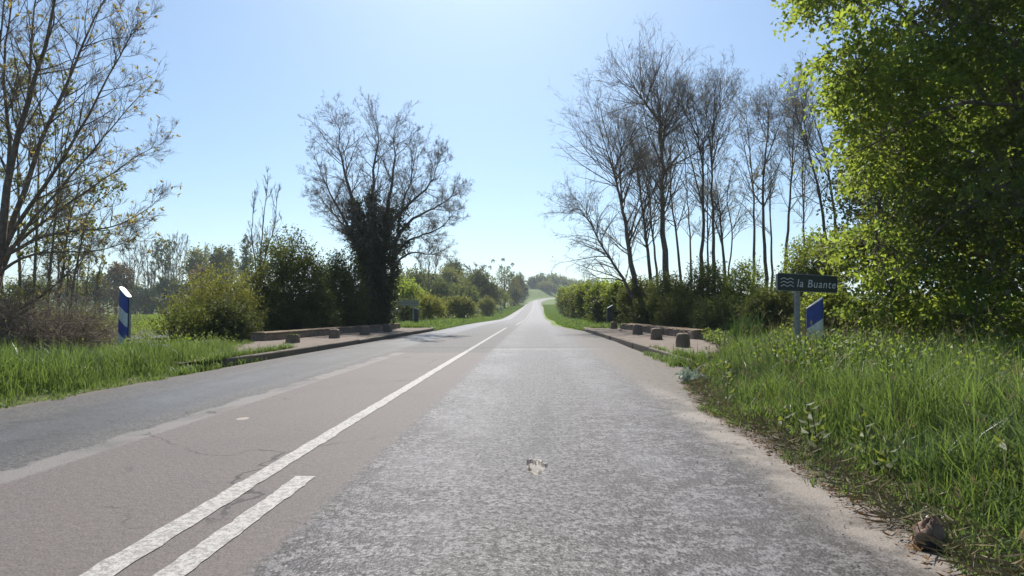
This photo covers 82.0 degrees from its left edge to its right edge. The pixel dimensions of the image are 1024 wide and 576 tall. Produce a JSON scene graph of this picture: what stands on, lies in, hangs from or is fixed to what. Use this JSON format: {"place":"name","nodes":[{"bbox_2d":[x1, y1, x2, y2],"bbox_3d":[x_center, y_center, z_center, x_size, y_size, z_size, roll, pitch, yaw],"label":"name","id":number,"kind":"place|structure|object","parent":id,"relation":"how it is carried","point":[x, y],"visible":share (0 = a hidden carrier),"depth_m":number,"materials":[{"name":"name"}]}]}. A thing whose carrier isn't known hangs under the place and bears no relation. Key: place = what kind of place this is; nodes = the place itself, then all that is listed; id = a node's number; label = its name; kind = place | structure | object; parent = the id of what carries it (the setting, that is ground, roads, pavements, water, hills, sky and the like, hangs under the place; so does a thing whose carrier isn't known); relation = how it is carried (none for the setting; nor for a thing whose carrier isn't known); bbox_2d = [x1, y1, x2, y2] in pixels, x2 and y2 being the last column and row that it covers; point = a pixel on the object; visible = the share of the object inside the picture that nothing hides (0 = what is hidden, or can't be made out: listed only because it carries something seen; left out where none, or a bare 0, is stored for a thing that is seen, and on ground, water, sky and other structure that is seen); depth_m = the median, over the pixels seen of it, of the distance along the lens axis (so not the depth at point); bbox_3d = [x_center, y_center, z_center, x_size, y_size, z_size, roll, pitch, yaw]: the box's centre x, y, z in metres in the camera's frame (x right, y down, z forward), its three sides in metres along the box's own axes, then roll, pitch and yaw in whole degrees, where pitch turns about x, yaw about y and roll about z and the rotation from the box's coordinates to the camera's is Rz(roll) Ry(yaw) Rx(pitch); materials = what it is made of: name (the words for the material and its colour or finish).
{"place":"outdoors","nodes":[
{"label":"outdoors","id":0,"kind":"place"},
{"bbox_2d":[41,314,196,349],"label":"meadow grass","id":1,"kind":"structure","parent":0,"point":[140,323],"depth_m":45.12,"materials":[{"name":"green plant"}]},
{"bbox_2d":[0,329,253,407],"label":"verge grass","id":2,"kind":"structure","parent":0,"point":[15,375],"depth_m":8.27,"materials":[{"name":"green plant"}]},
{"bbox_2d":[167,327,427,363],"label":"pavement","id":3,"kind":"structure","parent":0,"point":[310,341],"depth_m":17.46,"materials":[{"name":"concrete"}]},
{"bbox_2d":[0,298,1016,575],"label":"road","id":4,"kind":"structure","parent":0,"point":[536,442],"depth_m":3.59,"materials":[{"name":"grey asphalt"}]},
{"bbox_2d":[153,476,314,575],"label":"broken line","id":5,"kind":"object","parent":4,"relation":"on","point":[184,564],"visible":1,"depth_m":2.64,"materials":[{"name":"paint"}]},
{"bbox_2d":[79,307,533,575],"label":"line","id":6,"kind":"object","parent":4,"relation":"on","point":[112,565],"visible":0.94,"depth_m":3.08,"materials":[{"name":"paint"}]},
{"bbox_2d":[680,368,969,575],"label":"plant litter","id":7,"kind":"object","parent":4,"relation":"on","point":[917,548],"visible":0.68,"depth_m":3.24,"materials":[{"name":"brown plant"}]},
{"bbox_2d":[912,514,948,552],"bbox_3d":[1.768,1.044,2.492,0.140,0.161,0.124,0,-2,2],"label":"rock","id":8,"kind":"object","parent":4,"relation":"on","point":[936,529],"visible":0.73,"depth_m":2.47,"materials":[{"name":"grey stone"}]},
{"bbox_2d":[0,289,1023,487],"bbox_3d":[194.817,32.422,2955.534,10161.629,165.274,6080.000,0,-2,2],"label":"ground","id":9,"kind":"structure","parent":0,"point":[535,294],"depth_m":27.96,"materials":[{"name":"soil"}]},
{"bbox_2d":[0,278,56,313],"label":"bush","id":10,"kind":"object","parent":9,"relation":"on","point":[13,292],"visible":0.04,"depth_m":16.25,"materials":[{"name":"green plant"}]},
{"bbox_2d":[1,338,126,374],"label":"grass tussock","id":11,"kind":"object","parent":9,"relation":"on","point":[77,356],"depth_m":8.42,"materials":[{"name":"green plant"}]},
{"bbox_2d":[0,39,130,315],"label":"young tree","id":12,"kind":"object","parent":9,"relation":"on","point":[24,223],"visible":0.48,"depth_m":18.54,"materials":[{"name":"brown plant"}]},
{"bbox_2d":[36,189,111,313],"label":"young tree","id":13,"kind":"object","parent":9,"relation":"on","point":[104,262],"visible":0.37,"depth_m":22.77,"materials":[{"name":"brown plant"}]},
{"bbox_2d":[0,266,160,355],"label":"thicket","id":14,"kind":"object","parent":9,"relation":"on","point":[29,325],"visible":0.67,"depth_m":12.30,"materials":[{"name":"brown plant"}]},
{"bbox_2d":[0,0,182,318],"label":"budding tree","id":15,"kind":"object","parent":9,"relation":"on","point":[8,230],"visible":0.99,"depth_m":13.13,"materials":[{"name":"brown plant"}]},
{"bbox_2d":[78,270,115,313],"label":"bush","id":16,"kind":"object","parent":9,"relation":"on","point":[93,282],"visible":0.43,"depth_m":151.16,"materials":[{"name":"green plant"}]},
{"bbox_2d":[101,261,136,313],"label":"tree","id":17,"kind":"object","parent":9,"relation":"on","point":[119,269],"visible":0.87,"depth_m":148.54,"materials":[{"name":"green plant"}]},
{"bbox_2d":[118,287,131,346],"bbox_3d":[-7.694,0.738,11.690,0.262,1.534,0.124,-1,-2,20],"label":"marker post","id":18,"kind":"object","parent":9,"relation":"on","point":[124,316],"visible":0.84,"depth_m":11.64,"materials":[{"name":"blue plastic"}]},
{"bbox_2d":[118,241,146,313],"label":"bare tree","id":19,"kind":"object","parent":9,"relation":"on","point":[138,263],"visible":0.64,"depth_m":153.76,"materials":[{"name":"brown plant"}]},
{"bbox_2d":[128,282,166,313],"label":"willow bush","id":20,"kind":"object","parent":9,"relation":"on","point":[144,293],"visible":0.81,"depth_m":144.70,"materials":[{"name":"green plant"}]},
{"bbox_2d":[139,242,167,313],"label":"bare tree","id":21,"kind":"object","parent":9,"relation":"on","point":[147,272],"visible":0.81,"depth_m":155.17,"materials":[{"name":"brown plant"}]},
{"bbox_2d":[144,274,181,313],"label":"tree","id":22,"kind":"object","parent":9,"relation":"on","point":[168,283],"visible":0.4,"depth_m":152.63,"materials":[{"name":"green plant"}]},
{"bbox_2d":[149,237,181,313],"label":"bare tree","id":23,"kind":"object","parent":9,"relation":"on","point":[166,247],"visible":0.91,"depth_m":153.91,"materials":[{"name":"brown plant"}]},
{"bbox_2d":[161,232,190,283],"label":"bare tree","id":24,"kind":"object","parent":9,"relation":"on","point":[175,264],"visible":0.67,"depth_m":158.72,"materials":[{"name":"brown plant"}]},
{"bbox_2d":[142,285,230,342],"bbox_3d":[-9.376,1.535,17.085,2.290,3.267,2.142,0,-2,2],"label":"bush","id":25,"kind":"object","parent":9,"relation":"on","point":[190,324],"visible":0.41,"depth_m":16.87,"materials":[{"name":"green plant"}]},
{"bbox_2d":[178,242,216,284],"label":"tree","id":26,"kind":"object","parent":9,"relation":"on","point":[195,258],"visible":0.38,"depth_m":151.79,"materials":[{"name":"green plant"}]},
{"bbox_2d":[188,262,222,300],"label":"tree","id":27,"kind":"object","parent":9,"relation":"on","point":[200,270],"visible":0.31,"depth_m":139.46,"materials":[{"name":"green plant"}]},
{"bbox_2d":[150,256,272,340],"bbox_3d":[-9.409,1.183,19.062,3.514,4.470,3.591,0,-2,2],"label":"bush","id":28,"kind":"object","parent":9,"relation":"on","point":[220,287],"visible":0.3,"depth_m":18.75,"materials":[{"name":"green plant"}]},
{"bbox_2d":[203,243,241,294],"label":"tree","id":29,"kind":"object","parent":9,"relation":"on","point":[218,256],"visible":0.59,"depth_m":142.12,"materials":[{"name":"green plant"}]},
{"bbox_2d":[162,340,296,375],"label":"kerb grass","id":30,"kind":"structure","parent":9,"relation":"on","point":[203,367],"depth_m":10.66,"materials":[{"name":"green plant"}]},
{"bbox_2d":[192,290,271,342],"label":"bush","id":31,"kind":"object","parent":9,"relation":"on","point":[230,314],"visible":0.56,"depth_m":17.71,"materials":[{"name":"green plant"}]},
{"bbox_2d":[234,235,253,294],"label":"poplar","id":32,"kind":"object","parent":9,"relation":"on","point":[246,258],"visible":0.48,"depth_m":122.12,"materials":[{"name":"green plant"}]},
{"bbox_2d":[244,167,282,270],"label":"bare tree","id":33,"kind":"object","parent":9,"relation":"on","point":[258,237],"visible":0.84,"depth_m":23.52,"materials":[{"name":"brown plant"}]},
{"bbox_2d":[232,258,304,331],"bbox_3d":[-9.030,1.113,21.162,2.659,4.515,2.610,-1,-2,16],"label":"bush","id":34,"kind":"object","parent":9,"relation":"on","point":[269,295],"visible":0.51,"depth_m":21.05,"materials":[{"name":"green plant"}]},
{"bbox_2d":[242,219,342,327],"bbox_3d":[-8.505,0.492,22.900,3.648,6.204,3.340,2,-3,-37],"label":"bush","id":35,"kind":"object","parent":9,"relation":"on","point":[288,270],"visible":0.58,"depth_m":22.46,"materials":[{"name":"green plant"}]},
{"bbox_2d":[264,283,345,330],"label":"bush","id":36,"kind":"object","parent":9,"relation":"on","point":[297,312],"visible":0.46,"depth_m":21.78,"materials":[{"name":"green plant"}]},
{"bbox_2d":[251,323,399,341],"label":"bridge parapet","id":37,"kind":"structure","parent":9,"relation":"on","point":[271,335],"depth_m":19.07,"materials":[{"name":"concrete"}]},
{"bbox_2d":[217,327,434,365],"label":"kerb","id":38,"kind":"structure","parent":9,"relation":"on","point":[292,351],"depth_m":14.28,"materials":[{"name":"concrete"}]},
{"bbox_2d":[311,242,374,325],"bbox_3d":[-7.462,0.733,25.372,3.024,5.273,3.349,2,-3,-39],"label":"bush","id":39,"kind":"object","parent":9,"relation":"on","point":[348,292],"visible":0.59,"depth_m":24.85,"materials":[{"name":"green plant"}]},
{"bbox_2d":[294,87,473,324],"bbox_3d":[-6.069,-3.633,27.955,8.714,12.164,5.635,0,-2,-4],"label":"ivy tree","id":40,"kind":"object","parent":9,"relation":"on","point":[369,235],"visible":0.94,"depth_m":27.64,"materials":[{"name":"green plant"}]},
{"bbox_2d":[393,294,425,321],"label":"bush","id":41,"kind":"object","parent":9,"relation":"on","point":[406,311],"visible":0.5,"depth_m":45.86,"materials":[{"name":"green plant"}]},
{"bbox_2d":[391,274,431,319],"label":"bush","id":42,"kind":"object","parent":9,"relation":"on","point":[409,289],"visible":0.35,"depth_m":53.48,"materials":[{"name":"green plant"}]},
{"bbox_2d":[413,245,442,290],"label":"bare tree","id":43,"kind":"object","parent":9,"relation":"on","point":[428,273],"visible":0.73,"depth_m":75.59,"materials":[{"name":"grey plant"}]},
{"bbox_2d":[411,289,447,319],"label":"bush","id":44,"kind":"object","parent":9,"relation":"on","point":[433,304],"visible":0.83,"depth_m":49.78,"materials":[{"name":"green plant"}]},
{"bbox_2d":[419,277,455,299],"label":"bush","id":45,"kind":"object","parent":9,"relation":"on","point":[440,288],"visible":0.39,"depth_m":104.73,"materials":[{"name":"green plant"}]},
{"bbox_2d":[437,264,467,289],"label":"tree","id":46,"kind":"object","parent":9,"relation":"on","point":[452,275],"visible":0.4,"depth_m":149.76,"materials":[{"name":"green plant"}]},
{"bbox_2d":[442,291,482,318],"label":"bush","id":47,"kind":"object","parent":9,"relation":"on","point":[456,305],"visible":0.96,"depth_m":65.32,"materials":[{"name":"green plant"}]},
{"bbox_2d":[448,276,483,310],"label":"bush","id":48,"kind":"object","parent":9,"relation":"on","point":[469,290],"visible":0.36,"depth_m":119.07,"materials":[{"name":"green plant"}]},
{"bbox_2d":[464,267,505,311],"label":"bush","id":49,"kind":"object","parent":9,"relation":"on","point":[482,280],"visible":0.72,"depth_m":127.38,"materials":[{"name":"green plant"}]},
{"bbox_2d":[475,295,497,315],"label":"bush","id":50,"kind":"object","parent":9,"relation":"on","point":[487,305],"visible":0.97,"depth_m":99.74,"materials":[{"name":"green plant"}]},
{"bbox_2d":[488,258,517,307],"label":"tree","id":51,"kind":"object","parent":9,"relation":"on","point":[508,281],"visible":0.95,"depth_m":175.00,"materials":[{"name":"green plant"}]},
{"bbox_2d":[390,304,619,330],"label":"verge grass","id":52,"kind":"structure","parent":9,"relation":"on","point":[552,313],"depth_m":43.54,"materials":[{"name":"green plant"}]},
{"bbox_2d":[570,276,595,319],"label":"hedge bush","id":53,"kind":"object","parent":9,"relation":"on","point":[578,297],"visible":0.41,"depth_m":49.48,"materials":[{"name":"green plant"}]},
{"bbox_2d":[537,157,649,304],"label":"bare tree","id":54,"kind":"object","parent":9,"relation":"on","point":[608,256],"visible":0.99,"depth_m":29.84,"materials":[{"name":"brown plant"}]},
{"bbox_2d":[587,294,607,322],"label":"bush","id":55,"kind":"object","parent":9,"relation":"on","point":[595,306],"visible":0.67,"depth_m":36.99,"materials":[{"name":"green plant"}]},
{"bbox_2d":[581,271,614,321],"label":"hedge bush","id":56,"kind":"object","parent":9,"relation":"on","point":[590,294],"visible":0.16,"depth_m":39.61,"materials":[{"name":"green plant"}]},
{"bbox_2d":[546,69,680,292],"bbox_3d":[5.692,-5.089,30.616,7.581,13.328,6.756,1,-3,-31],"label":"bare tree","id":57,"kind":"object","parent":9,"relation":"on","point":[614,166],"visible":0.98,"depth_m":30.46,"materials":[{"name":"brown plant"}]},
{"bbox_2d":[597,274,629,324],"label":"hedge bush","id":58,"kind":"object","parent":9,"relation":"on","point":[612,288],"visible":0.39,"depth_m":35.51,"materials":[{"name":"green plant"}]},
{"bbox_2d":[610,274,658,322],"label":"shrub","id":59,"kind":"object","parent":9,"relation":"on","point":[626,297],"visible":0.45,"depth_m":30.38,"materials":[{"name":"green plant"}]},
{"bbox_2d":[623,290,664,324],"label":"shrub","id":60,"kind":"object","parent":9,"relation":"on","point":[639,312],"visible":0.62,"depth_m":28.74,"materials":[{"name":"green plant"}]},
{"bbox_2d":[600,97,693,282],"bbox_3d":[7.437,-4.742,33.125,5.468,12.801,6.133,0,-2,2],"label":"bare tree","id":61,"kind":"object","parent":9,"relation":"on","point":[645,232],"visible":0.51,"depth_m":32.31,"materials":[{"name":"brown plant"}]},
{"bbox_2d":[584,327,710,366],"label":"kerb","id":62,"kind":"structure","parent":9,"relation":"on","point":[640,347],"depth_m":16.32,"materials":[{"name":"concrete"}]},
{"bbox_2d":[622,118,679,286],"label":"bare tree","id":63,"kind":"object","parent":9,"relation":"on","point":[652,236],"visible":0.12,"depth_m":41.65,"materials":[{"name":"brown plant"}]},
{"bbox_2d":[570,14,733,287],"bbox_3d":[7.757,-6.595,31.803,10.197,16.649,6.914,1,-2,-25],"label":"bare tree","id":64,"kind":"object","parent":9,"relation":"on","point":[663,205],"visible":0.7,"depth_m":31.79,"materials":[{"name":"brown plant"}]},
{"bbox_2d":[620,323,713,340],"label":"bridge parapet","id":65,"kind":"structure","parent":9,"relation":"on","point":[693,333],"depth_m":19.77,"materials":[{"name":"concrete"}]},
{"bbox_2d":[644,106,698,285],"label":"bare tree","id":66,"kind":"object","parent":9,"relation":"on","point":[677,244],"visible":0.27,"depth_m":33.83,"materials":[{"name":"brown plant"}]},
{"bbox_2d":[644,269,703,324],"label":"shrub","id":67,"kind":"object","parent":9,"relation":"on","point":[664,285],"visible":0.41,"depth_m":28.55,"materials":[{"name":"green plant"}]},
{"bbox_2d":[651,123,705,285],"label":"bare tree","id":68,"kind":"object","parent":9,"relation":"on","point":[689,235],"visible":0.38,"depth_m":38.07,"materials":[{"name":"brown plant"}]},
{"bbox_2d":[638,344,724,370],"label":"kerb grass","id":69,"kind":"structure","parent":9,"relation":"on","point":[674,361],"depth_m":10.69,"materials":[{"name":"green plant"}]},
{"bbox_2d":[649,285,715,328],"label":"shrub","id":70,"kind":"object","parent":9,"relation":"on","point":[674,318],"visible":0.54,"depth_m":25.42,"materials":[{"name":"green plant"}]},
{"bbox_2d":[648,66,747,267],"bbox_3d":[9.133,-5.171,30.355,4.158,13.384,4.759,1,-2,-26],"label":"bare tree","id":71,"kind":"object","parent":9,"relation":"on","point":[700,147],"visible":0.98,"depth_m":30.22,"materials":[{"name":"brown plant"}]},
{"bbox_2d":[678,251,733,323],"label":"shrub","id":72,"kind":"object","parent":9,"relation":"on","point":[704,279],"visible":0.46,"depth_m":27.64,"materials":[{"name":"green plant"}]},
{"bbox_2d":[684,130,734,267],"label":"bare tree","id":73,"kind":"object","parent":9,"relation":"on","point":[721,169],"visible":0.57,"depth_m":36.73,"materials":[{"name":"brown plant"}]},
{"bbox_2d":[677,43,758,279],"bbox_3d":[10.704,-5.324,30.760,4.026,13.754,4.481,2,-3,-39],"label":"bare tree","id":74,"kind":"object","parent":9,"relation":"on","point":[733,93],"visible":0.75,"depth_m":30.80,"materials":[{"name":"brown plant"}]},
{"bbox_2d":[685,284,751,333],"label":"shrub","id":75,"kind":"object","parent":9,"relation":"on","point":[718,315],"visible":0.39,"depth_m":22.09,"materials":[{"name":"green plant"}]},
{"bbox_2d":[688,152,750,275],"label":"bare tree","id":76,"kind":"object","parent":9,"relation":"on","point":[721,238],"visible":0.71,"depth_m":31.93,"materials":[{"name":"brown plant"}]},
{"bbox_2d":[700,327,767,345],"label":"weeds","id":77,"kind":"object","parent":9,"relation":"on","point":[713,337],"visible":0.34,"depth_m":14.82,"materials":[{"name":"green plant"}]},
{"bbox_2d":[714,252,770,309],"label":"shrub","id":78,"kind":"object","parent":9,"relation":"on","point":[733,284],"visible":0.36,"depth_m":26.39,"materials":[{"name":"green plant"}]},
{"bbox_2d":[721,154,763,280],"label":"bare tree","id":79,"kind":"object","parent":9,"relation":"on","point":[734,198],"visible":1,"depth_m":30.01,"materials":[{"name":"brown plant"}]},
{"bbox_2d":[723,309,770,348],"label":"grass tussock","id":80,"kind":"object","parent":9,"relation":"on","point":[738,325],"depth_m":12.03,"materials":[{"name":"green plant"}]},
{"bbox_2d":[723,90,782,284],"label":"bare tree","id":81,"kind":"object","parent":9,"relation":"on","point":[754,197],"visible":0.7,"depth_m":33.84,"materials":[{"name":"brown plant"}]},
{"bbox_2d":[728,275,804,335],"bbox_3d":[8.343,1.508,19.070,2.593,3.954,2.331,0,-2,2],"label":"shrub","id":82,"kind":"object","parent":9,"relation":"on","point":[771,302],"visible":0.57,"depth_m":18.72,"materials":[{"name":"green plant"}]},
{"bbox_2d":[728,64,806,286],"bbox_3d":[13.703,-5.443,31.129,4.025,13.489,5.414,-1,-3,31],"label":"bare tree","id":83,"kind":"object","parent":9,"relation":"on","point":[774,132],"visible":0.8,"depth_m":31.11,"materials":[{"name":"brown plant"}]},
{"bbox_2d":[735,122,802,288],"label":"bare tree","id":84,"kind":"object","parent":9,"relation":"on","point":[771,260],"visible":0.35,"depth_m":35.65,"materials":[{"name":"brown plant"}]},
{"bbox_2d":[757,69,832,297],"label":"bare tree","id":85,"kind":"object","parent":9,"relation":"on","point":[789,209],"visible":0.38,"depth_m":32.41,"materials":[{"name":"brown plant"}]},
{"bbox_2d":[751,55,844,238],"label":"bare tree","id":86,"kind":"object","parent":9,"relation":"on","point":[797,119],"visible":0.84,"depth_m":28.03,"materials":[{"name":"brown plant"}]},
{"bbox_2d":[775,107,828,250],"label":"bare tree","id":87,"kind":"object","parent":9,"relation":"on","point":[803,198],"visible":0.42,"depth_m":39.66,"materials":[{"name":"brown plant"}]},
{"bbox_2d":[764,50,842,270],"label":"bare tree","id":88,"kind":"object","parent":9,"relation":"on","point":[824,155],"visible":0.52,"depth_m":30.14,"materials":[{"name":"brown plant"}]},
{"bbox_2d":[776,273,836,348],"bbox_3d":[4.167,0.619,8.346,1.152,1.641,0.116,1,-2,-22],"label":"river sign","id":89,"kind":"object","parent":9,"relation":"on","point":[797,284],"visible":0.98,"depth_m":8.32,"materials":[{"name":"metal"}]},
{"bbox_2d":[766,223,853,315],"bbox_3d":[10.484,0.887,20.528,3.196,6.359,2.573,0,-2,2],"label":"shrub","id":90,"kind":"object","parent":9,"relation":"on","point":[799,267],"visible":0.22,"depth_m":20.38,"materials":[{"name":"green plant"}]},
{"bbox_2d":[806,297,823,344],"bbox_3d":[4.837,0.769,9.395,0.247,1.250,0.114,-1,-2,24],"label":"marker post","id":91,"kind":"object","parent":9,"relation":"on","point":[814,312],"visible":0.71,"depth_m":9.35,"materials":[{"name":"blue plastic"}]},
{"bbox_2d":[779,269,859,339],"bbox_3d":[8.430,1.550,16.093,2.757,4.359,2.377,0,-2,2],"label":"shrub","id":92,"kind":"object","parent":9,"relation":"on","point":[830,300],"visible":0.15,"depth_m":15.81,"materials":[{"name":"green plant"}]},
{"bbox_2d":[681,351,1023,575],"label":"straw","id":93,"kind":"object","parent":9,"relation":"on","point":[901,512],"visible":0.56,"depth_m":2.99,"materials":[{"name":"brown plant"}]},
{"bbox_2d":[690,338,1022,506],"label":"weeds","id":94,"kind":"object","parent":9,"relation":"on","point":[884,454],"visible":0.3,"depth_m":3.99,"materials":[{"name":"green plant"}]},
{"bbox_2d":[827,294,887,339],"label":"shrub","id":95,"kind":"object","parent":9,"relation":"on","point":[845,321],"visible":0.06,"depth_m":14.62,"materials":[{"name":"green plant"}]},
{"bbox_2d":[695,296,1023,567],"bbox_3d":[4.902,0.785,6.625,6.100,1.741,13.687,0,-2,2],"label":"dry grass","id":96,"kind":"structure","parent":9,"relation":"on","point":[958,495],"depth_m":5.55,"materials":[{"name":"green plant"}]},
{"bbox_2d":[722,320,1023,489],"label":"coarse grass","id":97,"kind":"structure","parent":9,"relation":"on","point":[930,482],"depth_m":3.56,"materials":[{"name":"green plant"}]},
{"bbox_2d":[737,326,1023,397],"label":"weeds","id":98,"kind":"object","parent":9,"relation":"on","point":[868,345],"visible":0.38,"depth_m":6.34,"materials":[{"name":"green plant"}]},
{"bbox_2d":[816,81,953,305],"bbox_3d":[16.374,-3.627,25.304,5.877,14.378,5.672,0,-2,2],"label":"tree","id":99,"kind":"object","parent":9,"relation":"on","point":[848,213],"visible":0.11,"depth_m":25.80,"materials":[{"name":"green plant"}]},
{"bbox_2d":[770,0,1023,353],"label":"leafy tree","id":100,"kind":"object","parent":9,"relation":"on","point":[988,215],"visible":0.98,"depth_m":8.92,"materials":[{"name":"green plant"}]},
{"bbox_2d":[898,19,1023,303],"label":"tree","id":101,"kind":"object","parent":9,"relation":"on","point":[1008,291],"visible":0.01,"depth_m":22.12,"materials":[{"name":"green plant"}]},
{"bbox_2d":[0,0,1023,294],"label":"sky","id":102,"kind":"structure","parent":0,"point":[240,74],"materials":[{"name":"blue"}]},
{"bbox_2d":[588,327,727,352],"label":"pavement","id":103,"kind":"structure","parent":0,"point":[666,341],"depth_m":17.02,"materials":[{"name":"concrete"}]},
{"bbox_2d":[681,315,1023,575],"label":"verge grass","id":104,"kind":"structure","parent":0,"point":[853,398],"depth_m":4.17,"materials":[{"name":"green plant"}]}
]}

